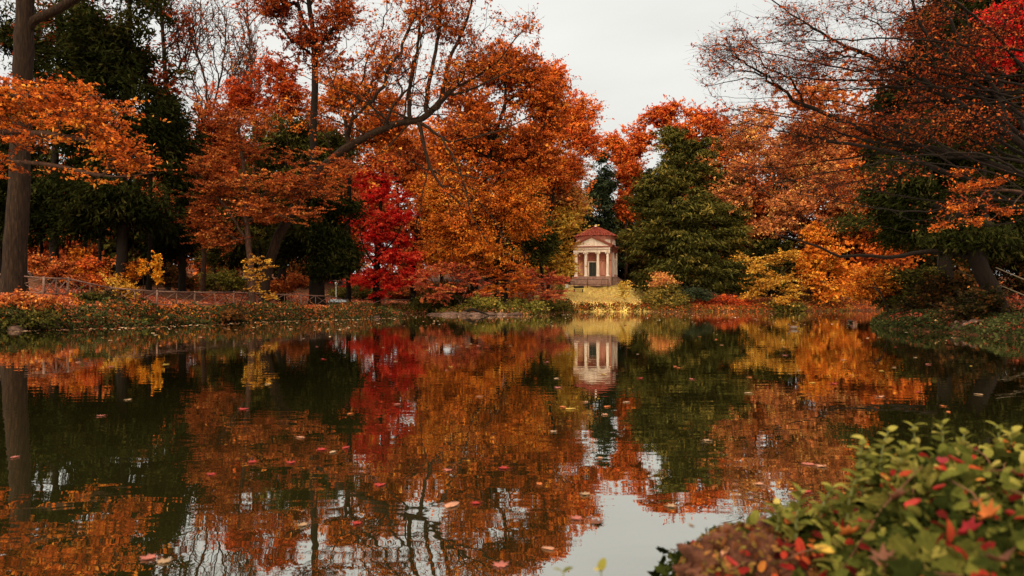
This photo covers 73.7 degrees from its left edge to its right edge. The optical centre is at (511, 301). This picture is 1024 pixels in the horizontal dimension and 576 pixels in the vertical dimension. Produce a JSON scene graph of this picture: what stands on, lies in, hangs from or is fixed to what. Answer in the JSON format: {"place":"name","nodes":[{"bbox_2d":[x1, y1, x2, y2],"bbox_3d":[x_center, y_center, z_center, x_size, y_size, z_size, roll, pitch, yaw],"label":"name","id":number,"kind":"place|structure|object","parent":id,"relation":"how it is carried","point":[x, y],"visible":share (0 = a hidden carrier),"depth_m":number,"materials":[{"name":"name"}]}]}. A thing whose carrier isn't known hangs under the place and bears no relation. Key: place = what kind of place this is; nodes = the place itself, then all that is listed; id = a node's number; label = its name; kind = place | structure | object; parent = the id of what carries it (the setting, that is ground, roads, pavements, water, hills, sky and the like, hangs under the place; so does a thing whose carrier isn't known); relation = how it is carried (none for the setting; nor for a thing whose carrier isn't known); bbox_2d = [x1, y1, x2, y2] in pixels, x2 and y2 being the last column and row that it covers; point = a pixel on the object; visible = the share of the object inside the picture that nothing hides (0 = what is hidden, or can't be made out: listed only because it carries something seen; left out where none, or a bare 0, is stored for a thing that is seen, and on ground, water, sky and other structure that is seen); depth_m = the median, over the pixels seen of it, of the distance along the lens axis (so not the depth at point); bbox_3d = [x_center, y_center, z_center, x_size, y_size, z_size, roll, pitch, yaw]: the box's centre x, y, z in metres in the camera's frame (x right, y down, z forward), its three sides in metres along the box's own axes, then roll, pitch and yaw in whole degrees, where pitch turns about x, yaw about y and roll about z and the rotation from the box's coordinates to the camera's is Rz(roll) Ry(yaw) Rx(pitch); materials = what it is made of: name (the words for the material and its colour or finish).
{"place":"outdoors","nodes":[
{"label":"outdoors","id":0,"kind":"place"},
{"bbox_2d":[0,0,996,275],"label":"sky","id":1,"kind":"structure","parent":0,"point":[632,53],"materials":[{"name":"white"}]},
{"bbox_2d":[0,310,1023,575],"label":"water","id":2,"kind":"structure","parent":0,"point":[106,470],"depth_m":7.09,"materials":[{"name":"brown liquid"}]},
{"bbox_2d":[0,266,1023,339],"bbox_3d":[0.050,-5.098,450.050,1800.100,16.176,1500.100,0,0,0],"label":"ground","id":3,"kind":"structure","parent":0,"point":[304,290],"depth_m":92.37,"materials":[{"name":"brown soil"}]},
{"bbox_2d":[0,0,52,275],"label":"yew tree","id":4,"kind":"object","parent":3,"relation":"on","point":[6,29],"visible":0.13,"depth_m":59.78,"materials":[{"name":"green plant"}]},
{"bbox_2d":[0,286,61,310],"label":"shrub","id":5,"kind":"object","parent":3,"relation":"on","point":[18,299],"visible":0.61,"depth_m":33.24,"materials":[{"name":"orange plant"}]},
{"bbox_2d":[0,299,68,329],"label":"shrub","id":6,"kind":"object","parent":3,"relation":"on","point":[35,319],"visible":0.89,"depth_m":31.94,"materials":[{"name":"green plant"}]},
{"bbox_2d":[0,0,80,293],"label":"tall tree","id":7,"kind":"object","parent":3,"relation":"on","point":[14,271],"visible":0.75,"depth_m":37.64,"materials":[{"name":"brown plant"}]},
{"bbox_2d":[27,251,86,287],"bbox_3d":[-31.597,-2.141,47.104,5.038,2.730,2.855,0,0,11],"label":"shrub","id":8,"kind":"object","parent":3,"relation":"on","point":[61,268],"visible":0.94,"depth_m":46.70,"materials":[{"name":"orange plant"}]},
{"bbox_2d":[0,0,138,261],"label":"yew tree","id":9,"kind":"object","parent":3,"relation":"on","point":[37,200],"visible":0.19,"depth_m":56.01,"materials":[{"name":"green plant"}]},
{"bbox_2d":[27,152,115,275],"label":"tree","id":10,"kind":"object","parent":3,"relation":"on","point":[65,253],"visible":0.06,"depth_m":96.67,"materials":[{"name":"orange plant"}]},
{"bbox_2d":[0,72,181,188],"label":"overhanging tree","id":11,"kind":"object","parent":3,"relation":"on","point":[87,114],"visible":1,"depth_m":26.79,"materials":[{"name":"orange plant"}]},
{"bbox_2d":[75,255,114,289],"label":"shrub","id":12,"kind":"object","parent":3,"relation":"on","point":[91,264],"visible":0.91,"depth_m":47.64,"materials":[{"name":"orange plant"}]},
{"bbox_2d":[87,178,140,278],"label":"tree","id":13,"kind":"object","parent":3,"relation":"on","point":[107,248],"visible":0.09,"depth_m":106.71,"materials":[{"name":"green plant"}]},
{"bbox_2d":[31,0,209,284],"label":"yew tree","id":14,"kind":"object","parent":3,"relation":"on","point":[100,50],"visible":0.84,"depth_m":50.64,"materials":[{"name":"green plant"}]},
{"bbox_2d":[95,272,145,301],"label":"shrub","id":15,"kind":"object","parent":3,"relation":"on","point":[117,282],"visible":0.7,"depth_m":45.73,"materials":[{"name":"yellow plant"}]},
{"bbox_2d":[109,157,192,285],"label":"tree","id":16,"kind":"object","parent":3,"relation":"on","point":[133,250],"visible":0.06,"depth_m":108.25,"materials":[{"name":"yellow plant"}]},
{"bbox_2d":[116,35,191,289],"bbox_3d":[-30.756,-11.662,57.927,7.488,21.642,5.355,0,0,19],"label":"woodland tree","id":17,"kind":"object","parent":3,"relation":"on","point":[150,238],"visible":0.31,"depth_m":57.89,"materials":[{"name":"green plant"}]},
{"bbox_2d":[124,0,209,289],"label":"bare tree","id":18,"kind":"object","parent":3,"relation":"on","point":[178,39],"visible":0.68,"depth_m":71.85,"materials":[{"name":"brown plant"}]},
{"bbox_2d":[146,263,201,291],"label":"shrub","id":19,"kind":"object","parent":3,"relation":"on","point":[170,275],"visible":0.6,"depth_m":65.54,"materials":[{"name":"green plant"}]},
{"bbox_2d":[0,273,349,304],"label":"rustic fence","id":20,"kind":"object","parent":3,"relation":"on","point":[43,278],"visible":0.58,"depth_m":44.47,"materials":[{"name":"brown wood"}]},
{"bbox_2d":[130,79,234,291],"bbox_3d":[-29.965,-10.147,61.513,8.773,19.004,8.611,0,0,0],"label":"yew tree","id":21,"kind":"object","parent":3,"relation":"on","point":[170,247],"visible":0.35,"depth_m":60.32,"materials":[{"name":"green plant"}]},
{"bbox_2d":[0,282,372,321],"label":"fallen leaves","id":22,"kind":"object","parent":3,"relation":"on","point":[210,298],"visible":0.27,"depth_m":51.41,"materials":[{"name":"brown plant"}]},
{"bbox_2d":[141,152,240,290],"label":"tree","id":23,"kind":"object","parent":3,"relation":"on","point":[195,266],"visible":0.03,"depth_m":103.23,"materials":[{"name":"orange plant"}]},
{"bbox_2d":[150,0,268,291],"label":"bare tree","id":24,"kind":"object","parent":3,"relation":"on","point":[242,60],"visible":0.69,"depth_m":77.71,"materials":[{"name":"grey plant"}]},
{"bbox_2d":[178,92,242,293],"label":"woodland tree","id":25,"kind":"object","parent":3,"relation":"on","point":[201,115],"visible":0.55,"depth_m":69.63,"materials":[{"name":"orange plant"}]},
{"bbox_2d":[1,292,435,329],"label":"undergrowth","id":26,"kind":"object","parent":3,"relation":"on","point":[156,321],"visible":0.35,"depth_m":40.64,"materials":[{"name":"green plant"}]},
{"bbox_2d":[0,296,436,330],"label":"ivy","id":27,"kind":"object","parent":3,"relation":"on","point":[298,314],"visible":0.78,"depth_m":40.39,"materials":[{"name":"green plant"}]},
{"bbox_2d":[195,266,247,291],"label":"shrub","id":28,"kind":"object","parent":3,"relation":"on","point":[226,278],"visible":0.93,"depth_m":71.42,"materials":[{"name":"green plant"}]},
{"bbox_2d":[186,205,266,291],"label":"yew tree","id":29,"kind":"object","parent":3,"relation":"on","point":[217,260],"visible":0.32,"depth_m":74.77,"materials":[{"name":"green plant"}]},
{"bbox_2d":[221,0,279,292],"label":"bare tree","id":30,"kind":"object","parent":3,"relation":"on","point":[241,18],"visible":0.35,"depth_m":83.03,"materials":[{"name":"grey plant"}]},
{"bbox_2d":[187,48,318,295],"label":"maple tree","id":31,"kind":"object","parent":3,"relation":"on","point":[240,98],"visible":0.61,"depth_m":71.00,"materials":[{"name":"orange plant"}]},
{"bbox_2d":[206,253,299,306],"bbox_3d":[-17.420,-1.151,46.027,6.388,4.279,1.701,0,0,0],"label":"sapling","id":32,"kind":"object","parent":3,"relation":"on","point":[267,296],"visible":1,"depth_m":45.98,"materials":[{"name":"yellow plant"}]},
{"bbox_2d":[170,101,365,303],"bbox_3d":[-19.274,-7.510,52.989,16.168,16.140,7.686,0,0,-5],"label":"beech tree","id":33,"kind":"object","parent":3,"relation":"on","point":[291,184],"visible":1,"depth_m":52.62,"materials":[{"name":"orange plant"}]},
{"bbox_2d":[236,136,327,287],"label":"tree","id":34,"kind":"object","parent":3,"relation":"on","point":[296,269],"visible":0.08,"depth_m":102.44,"materials":[{"name":"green plant"}]},
{"bbox_2d":[255,269,309,301],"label":"shrub","id":35,"kind":"object","parent":3,"relation":"on","point":[292,282],"visible":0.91,"depth_m":69.14,"materials":[{"name":"brown plant"}]},
{"bbox_2d":[223,110,360,301],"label":"yew tree","id":36,"kind":"object","parent":3,"relation":"on","point":[300,141],"visible":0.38,"depth_m":68.96,"materials":[{"name":"green plant"}]},
{"bbox_2d":[234,0,378,173],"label":"forked tree","id":37,"kind":"object","parent":3,"relation":"on","point":[303,38],"visible":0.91,"depth_m":65.61,"materials":[{"name":"orange plant"}]},
{"bbox_2d":[258,171,371,304],"bbox_3d":[-18.124,-5.720,62.884,10.789,12.944,7.612,0,0,0],"label":"yew tree","id":38,"kind":"object","parent":3,"relation":"on","point":[327,247],"visible":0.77,"depth_m":61.85,"materials":[{"name":"green plant"}]},
{"bbox_2d":[281,68,429,301],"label":"maple tree","id":39,"kind":"object","parent":3,"relation":"on","point":[403,141],"visible":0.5,"depth_m":79.20,"materials":[{"name":"orange plant"}]},
{"bbox_2d":[327,113,405,285],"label":"tree","id":40,"kind":"object","parent":3,"relation":"on","point":[354,182],"visible":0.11,"depth_m":108.83,"materials":[{"name":"orange plant"}]},
{"bbox_2d":[329,153,433,305],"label":"crimson maple","id":41,"kind":"object","parent":3,"relation":"on","point":[376,237],"visible":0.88,"depth_m":80.46,"materials":[{"name":"red plant"}]},
{"bbox_2d":[351,118,439,286],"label":"tree","id":42,"kind":"object","parent":3,"relation":"on","point":[407,168],"visible":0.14,"depth_m":107.83,"materials":[{"name":"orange plant"}]},
{"bbox_2d":[258,0,545,303],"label":"leaning tree","id":43,"kind":"object","parent":3,"relation":"on","point":[382,63],"visible":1,"depth_m":55.67,"materials":[{"name":"orange plant"}]},
{"bbox_2d":[403,290,471,312],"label":"shrub","id":44,"kind":"object","parent":3,"relation":"on","point":[418,304],"visible":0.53,"depth_m":71.44,"materials":[{"name":"green plant"}]},
{"bbox_2d":[395,88,481,286],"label":"tree","id":45,"kind":"object","parent":3,"relation":"on","point":[432,121],"visible":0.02,"depth_m":114.60,"materials":[{"name":"orange plant"}]},
{"bbox_2d":[390,152,503,303],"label":"dark trunk tree","id":46,"kind":"object","parent":3,"relation":"on","point":[433,252],"visible":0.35,"depth_m":80.92,"materials":[{"name":"orange plant"}]},
{"bbox_2d":[326,298,571,314],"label":"undergrowth","id":47,"kind":"object","parent":3,"relation":"on","point":[463,307],"visible":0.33,"depth_m":69.92,"materials":[{"name":"green plant"}]},
{"bbox_2d":[405,261,493,307],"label":"japanese maple","id":48,"kind":"object","parent":3,"relation":"on","point":[453,270],"visible":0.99,"depth_m":69.05,"materials":[{"name":"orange plant"}]},
{"bbox_2d":[409,157,565,302],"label":"broadleaf tree","id":49,"kind":"object","parent":3,"relation":"on","point":[513,217],"visible":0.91,"depth_m":69.95,"materials":[{"name":"orange plant"}]},
{"bbox_2d":[449,116,527,284],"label":"tree","id":50,"kind":"object","parent":3,"relation":"on","point":[472,191],"visible":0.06,"depth_m":115.55,"materials":[{"name":"orange plant"}]},
{"bbox_2d":[461,293,515,309],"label":"shrub","id":51,"kind":"object","parent":3,"relation":"on","point":[487,301],"visible":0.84,"depth_m":68.32,"materials":[{"name":"green plant"}]},
{"bbox_2d":[435,168,566,298],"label":"yew tree","id":52,"kind":"object","parent":3,"relation":"on","point":[546,248],"visible":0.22,"depth_m":87.14,"materials":[{"name":"green plant"}]},
{"bbox_2d":[409,26,599,299],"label":"broadleaf tree","id":53,"kind":"object","parent":3,"relation":"on","point":[524,152],"visible":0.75,"depth_m":72.62,"materials":[{"name":"orange plant"}]},
{"bbox_2d":[472,262,538,303],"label":"japanese maple","id":54,"kind":"object","parent":3,"relation":"on","point":[520,287],"visible":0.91,"depth_m":69.92,"materials":[{"name":"orange plant"}]},
{"bbox_2d":[506,266,576,303],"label":"japanese maple","id":55,"kind":"object","parent":3,"relation":"on","point":[558,280],"visible":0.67,"depth_m":77.50,"materials":[{"name":"orange plant"}]},
{"bbox_2d":[502,199,598,293],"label":"broadleaf tree","id":56,"kind":"object","parent":3,"relation":"on","point":[562,263],"visible":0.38,"depth_m":94.92,"materials":[{"name":"orange plant"}]},
{"bbox_2d":[511,54,615,298],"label":"broadleaf tree","id":57,"kind":"object","parent":3,"relation":"on","point":[587,140],"visible":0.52,"depth_m":90.99,"materials":[{"name":"orange plant"}]},
{"bbox_2d":[539,155,598,294],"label":"broadleaf tree","id":58,"kind":"object","parent":3,"relation":"on","point":[562,194],"visible":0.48,"depth_m":95.70,"materials":[{"name":"orange plant"}]},
{"bbox_2d":[570,225,620,285],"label":"temple","id":59,"kind":"structure","parent":3,"relation":"on","point":[597,257],"depth_m":104.14,"materials":[{"name":"stone"}]},
{"bbox_2d":[569,148,624,275],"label":"spruce tree","id":60,"kind":"object","parent":3,"relation":"on","point":[604,187],"visible":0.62,"depth_m":119.86,"materials":[{"name":"green plant"}]},
{"bbox_2d":[600,119,652,279],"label":"maple tree","id":61,"kind":"object","parent":3,"relation":"on","point":[624,159],"visible":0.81,"depth_m":124.78,"materials":[{"name":"orange plant"}]},
{"bbox_2d":[636,281,692,310],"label":"shrub","id":62,"kind":"object","parent":3,"relation":"on","point":[654,297],"visible":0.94,"depth_m":91.21,"materials":[{"name":"green plant"}]},
{"bbox_2d":[623,94,743,204],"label":"maple tree","id":63,"kind":"object","parent":3,"relation":"on","point":[666,114],"visible":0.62,"depth_m":118.98,"materials":[{"name":"orange plant"}]},
{"bbox_2d":[611,125,759,301],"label":"yew tree","id":64,"kind":"object","parent":3,"relation":"on","point":[685,242],"visible":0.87,"depth_m":97.93,"materials":[{"name":"green plant"}]},
{"bbox_2d":[543,300,854,312],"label":"undergrowth","id":65,"kind":"object","parent":3,"relation":"on","point":[678,306],"visible":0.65,"depth_m":91.02,"materials":[{"name":"yellow plant"}]},
{"bbox_2d":[687,293,757,307],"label":"shrub","id":66,"kind":"object","parent":3,"relation":"on","point":[724,299],"visible":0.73,"depth_m":92.54,"materials":[{"name":"red plant"}]},
{"bbox_2d":[713,124,797,259],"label":"tree","id":67,"kind":"object","parent":3,"relation":"on","point":[758,209],"visible":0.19,"depth_m":115.53,"materials":[{"name":"orange plant"}]},
{"bbox_2d":[719,234,801,297],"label":"tree","id":68,"kind":"object","parent":3,"relation":"on","point":[764,247],"visible":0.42,"depth_m":109.68,"materials":[{"name":"yellow plant"}]},
{"bbox_2d":[728,247,814,306],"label":"shrub","id":69,"kind":"object","parent":3,"relation":"on","point":[764,284],"visible":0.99,"depth_m":93.05,"materials":[{"name":"yellow plant"}]},
{"bbox_2d":[689,105,866,295],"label":"maple tree","id":70,"kind":"object","parent":3,"relation":"on","point":[766,229],"visible":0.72,"depth_m":97.05,"materials":[{"name":"orange plant"}]},
{"bbox_2d":[749,118,832,292],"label":"tree","id":71,"kind":"object","parent":3,"relation":"on","point":[766,214],"visible":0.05,"depth_m":116.01,"materials":[{"name":"orange plant"}]},
{"bbox_2d":[733,61,889,291],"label":"maple tree","id":72,"kind":"object","parent":3,"relation":"on","point":[844,96],"visible":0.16,"depth_m":107.00,"materials":[{"name":"orange plant"}]},
{"bbox_2d":[780,138,859,293],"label":"tree","id":73,"kind":"object","parent":3,"relation":"on","point":[821,213],"visible":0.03,"depth_m":110.47,"materials":[{"name":"orange plant"}]},
{"bbox_2d":[792,220,864,305],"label":"maple tree","id":74,"kind":"object","parent":3,"relation":"on","point":[825,260],"visible":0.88,"depth_m":96.30,"materials":[{"name":"orange plant"}]},
{"bbox_2d":[688,279,1013,311],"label":"undergrowth","id":75,"kind":"object","parent":3,"relation":"on","point":[839,307],"visible":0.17,"depth_m":96.55,"materials":[{"name":"orange plant"}]},
{"bbox_2d":[683,0,1023,226],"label":"beech tree","id":76,"kind":"object","parent":3,"relation":"on","point":[955,75],"visible":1,"depth_m":22.90,"materials":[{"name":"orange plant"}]},
{"bbox_2d":[833,262,902,312],"bbox_3d":[21.081,-0.588,39.723,4.320,3.514,3.603,0,0,0],"label":"shrub","id":77,"kind":"object","parent":3,"relation":"on","point":[872,285],"visible":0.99,"depth_m":39.74,"materials":[{"name":"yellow plant"}]},
{"bbox_2d":[826,111,929,304],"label":"tree","id":78,"kind":"object","parent":3,"relation":"on","point":[865,261],"visible":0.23,"depth_m":102.09,"materials":[{"name":"orange plant"}]},
{"bbox_2d":[774,105,1023,312],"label":"yew tree","id":79,"kind":"object","parent":3,"relation":"on","point":[979,250],"visible":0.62,"depth_m":32.68,"materials":[{"name":"green plant"}]},
{"bbox_2d":[869,263,953,312],"bbox_3d":[23.702,-0.665,40.191,5.270,3.169,3.640,0,0,0],"label":"shrub","id":80,"kind":"object","parent":3,"relation":"on","point":[907,276],"visible":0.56,"depth_m":39.57,"materials":[{"name":"green plant"}]},
{"bbox_2d":[883,271,978,314],"bbox_3d":[22.287,-0.277,36.106,5.236,2.656,3.358,0,0,0],"label":"shrub","id":81,"kind":"object","parent":3,"relation":"on","point":[936,286],"visible":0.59,"depth_m":35.74,"materials":[{"name":"green plant"}]},
{"bbox_2d":[843,0,1023,169],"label":"maple tree","id":82,"kind":"object","parent":3,"relation":"on","point":[1000,86],"visible":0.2,"depth_m":35.82,"materials":[{"name":"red plant"}]},
{"bbox_2d":[894,247,976,290],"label":"tree","id":83,"kind":"object","parent":3,"relation":"on","point":[932,261],"visible":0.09,"depth_m":101.46,"materials":[{"name":"green plant"}]},
{"bbox_2d":[848,0,1023,280],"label":"yew tree","id":84,"kind":"object","parent":3,"relation":"on","point":[981,6],"visible":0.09,"depth_m":45.06,"materials":[{"name":"green plant"}]},
{"bbox_2d":[870,281,1023,339],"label":"ivy","id":85,"kind":"object","parent":3,"relation":"on","point":[989,323],"visible":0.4,"depth_m":29.84,"materials":[{"name":"green plant"}]},
{"bbox_2d":[909,164,1023,232],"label":"maple tree","id":86,"kind":"object","parent":3,"relation":"on","point":[972,187],"visible":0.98,"depth_m":21.93,"materials":[{"name":"orange plant"}]},
{"bbox_2d":[926,283,1018,328],"bbox_3d":[19.908,0.230,29.587,3.791,2.083,2.870,0,0,0],"label":"shrub","id":87,"kind":"object","parent":3,"relation":"on","point":[978,303],"visible":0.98,"depth_m":29.20,"materials":[{"name":"green plant"}]},
{"bbox_2d":[968,0,1023,73],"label":"maple tree","id":88,"kind":"object","parent":3,"relation":"on","point":[1007,63],"visible":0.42,"depth_m":25.86,"materials":[{"name":"red plant"}]},
{"bbox_2d":[971,248,1023,293],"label":"shrub","id":89,"kind":"object","parent":3,"relation":"on","point":[1019,282],"visible":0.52,"depth_m":36.06,"materials":[{"name":"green plant"}]},
{"bbox_2d":[534,285,668,304],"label":"grass","id":90,"kind":"structure","parent":0,"point":[587,297],"depth_m":99.22,"materials":[{"name":"yellow plant"}]},
{"bbox_2d":[668,508,936,575],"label":"bank ground","id":91,"kind":"structure","parent":0,"point":[810,565],"depth_m":2.42,"materials":[{"name":"soil"}]},
{"bbox_2d":[672,515,807,575],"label":"shrub","id":92,"kind":"object","parent":91,"relation":"on","point":[694,554],"visible":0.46,"depth_m":2.39,"materials":[{"name":"brown plant"}]},
{"bbox_2d":[676,523,819,575],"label":"fallen leaves","id":93,"kind":"object","parent":91,"relation":"on","point":[723,567],"visible":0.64,"depth_m":2.33,"materials":[{"name":"brown plant"}]},
{"bbox_2d":[647,441,1023,575],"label":"ivy","id":94,"kind":"object","parent":91,"relation":"on","point":[910,559],"visible":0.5,"depth_m":2.06,"materials":[{"name":"green plant"}]},
{"bbox_2d":[776,482,813,540],"bbox_3d":[1.017,0.761,2.453,0.111,0.206,0.116,0,0,8],"label":"nettle sprig","id":95,"kind":"object","parent":94,"relation":"on","point":[799,514],"visible":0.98,"depth_m":2.45,"materials":[{"name":"green plant"}]},
{"bbox_2d":[804,482,844,526],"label":"nettle sprig","id":96,"kind":"object","parent":94,"relation":"on","point":[823,496],"visible":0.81,"depth_m":2.50,"materials":[{"name":"green plant"}]},
{"bbox_2d":[827,471,871,523],"bbox_3d":[1.210,0.708,2.453,0.119,0.186,0.110,0,0,-13],"label":"nettle sprig","id":97,"kind":"object","parent":94,"relation":"on","point":[848,506],"visible":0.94,"depth_m":2.45,"materials":[{"name":"green plant"}]},
{"bbox_2d":[842,434,880,495],"bbox_3d":[1.285,0.602,2.499,0.121,0.222,0.115,0,0,-9],"label":"nettle sprig","id":98,"kind":"object","parent":94,"relation":"on","point":[860,465],"visible":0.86,"depth_m":2.50,"materials":[{"name":"green plant"}]},
{"bbox_2d":[865,426,897,484],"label":"nettle sprig","id":99,"kind":"object","parent":94,"relation":"on","point":[886,440],"visible":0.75,"depth_m":2.55,"materials":[{"name":"green plant"}]},
{"bbox_2d":[669,430,1023,575],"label":"undergrowth","id":100,"kind":"object","parent":91,"relation":"on","point":[1006,479],"visible":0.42,"depth_m":2.16,"materials":[{"name":"green plant"}]},
{"bbox_2d":[715,439,1023,575],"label":"fallen leaves","id":101,"kind":"object","parent":91,"relation":"on","point":[799,545],"depth_m":2.20,"materials":[{"name":"red plant"}]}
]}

